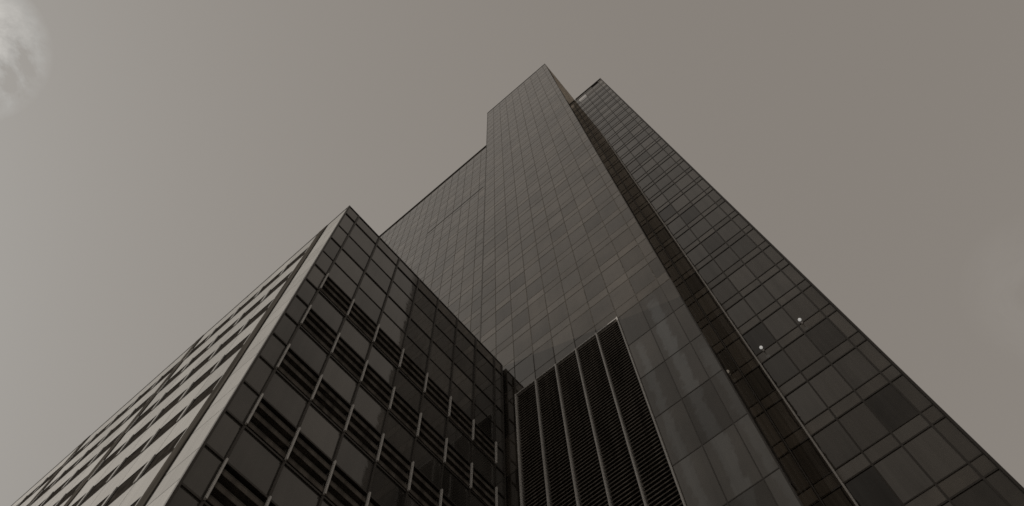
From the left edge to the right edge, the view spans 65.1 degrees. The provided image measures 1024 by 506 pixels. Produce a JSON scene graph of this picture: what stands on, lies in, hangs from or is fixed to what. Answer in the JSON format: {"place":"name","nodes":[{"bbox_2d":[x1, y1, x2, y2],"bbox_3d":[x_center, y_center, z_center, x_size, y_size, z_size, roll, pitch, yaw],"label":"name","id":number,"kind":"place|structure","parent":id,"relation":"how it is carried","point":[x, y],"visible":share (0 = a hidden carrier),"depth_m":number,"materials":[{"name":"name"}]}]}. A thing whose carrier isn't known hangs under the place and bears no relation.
{"place":"outdoors","nodes":[
{"label":"outdoors","id":0,"kind":"place"},
{"bbox_2d":[11,205,505,505],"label":"building","id":1,"kind":"structure","parent":0,"point":[345,357],"depth_m":39.19,"materials":[{"name":"black glass"}]},
{"bbox_2d":[0,0,1023,505],"label":"sky","id":2,"kind":"structure","parent":0,"point":[161,160],"materials":[{"name":"grey"}]},
{"bbox_3d":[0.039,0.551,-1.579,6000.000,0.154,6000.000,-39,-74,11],"label":"ground","id":3,"kind":"structure","parent":0,"visible":0},
{"bbox_2d":[380,64,1023,505],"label":"tower","id":4,"kind":"structure","parent":3,"relation":"on","point":[612,280],"depth_m":53.18,"materials":[{"name":"grey glass"}]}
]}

